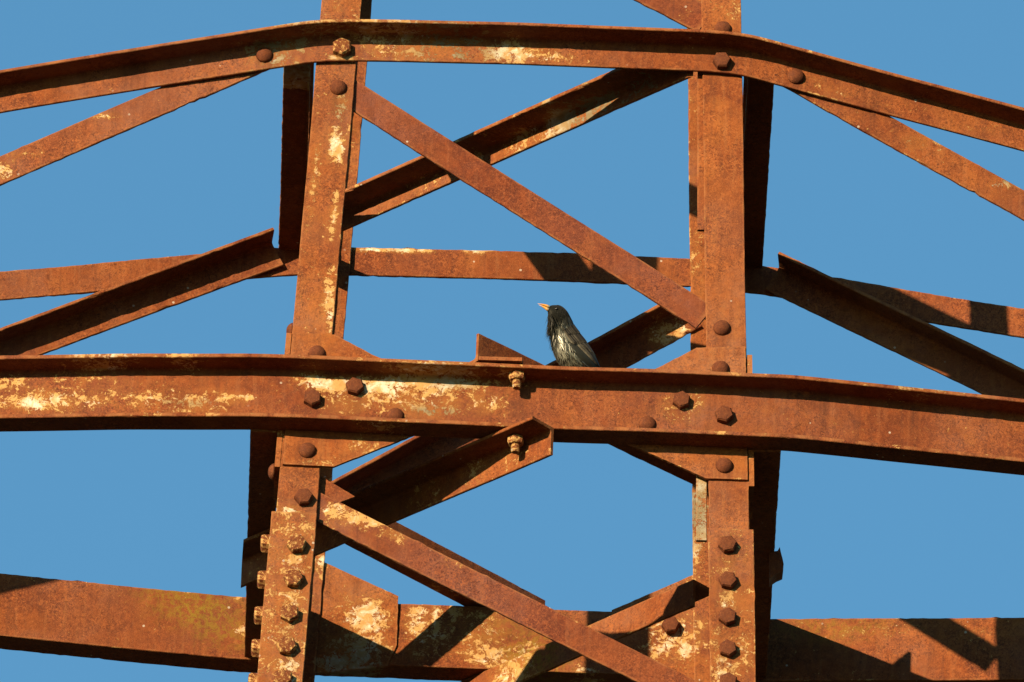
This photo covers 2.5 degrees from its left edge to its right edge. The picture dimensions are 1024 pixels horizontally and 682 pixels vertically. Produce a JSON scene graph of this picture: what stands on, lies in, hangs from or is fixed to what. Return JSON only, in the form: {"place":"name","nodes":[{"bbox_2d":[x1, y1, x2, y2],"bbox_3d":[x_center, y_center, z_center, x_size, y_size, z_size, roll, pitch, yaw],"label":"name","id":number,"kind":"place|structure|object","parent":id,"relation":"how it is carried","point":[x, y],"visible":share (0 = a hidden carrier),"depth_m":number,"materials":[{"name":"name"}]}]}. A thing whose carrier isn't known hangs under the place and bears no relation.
{"place":"outdoors","nodes":[
{"label":"outdoors","id":0,"kind":"place"},
{"bbox_2d":[0,0,1023,681],"label":"sky","id":1,"kind":"structure","parent":0,"point":[582,526],"materials":[{"name":"blue"}]},
{"bbox_3d":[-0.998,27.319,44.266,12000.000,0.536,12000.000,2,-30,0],"label":"ground","id":2,"kind":"structure","parent":0,"visible":0},
{"bbox_2d":[0,0,1023,681],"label":"steel tower","id":3,"kind":"structure","parent":2,"relation":"on","point":[714,422],"depth_m":59.75,"materials":[{"name":"brown metal"}]},
{"bbox_2d":[537,303,599,366],"bbox_3d":[0.146,0.016,59.313,0.209,0.192,0.078,18,-33,-25],"label":"starling","id":4,"kind":"object","parent":3,"relation":"on","point":[570,346],"visible":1,"depth_m":59.29,"materials":[{"name":"black"}]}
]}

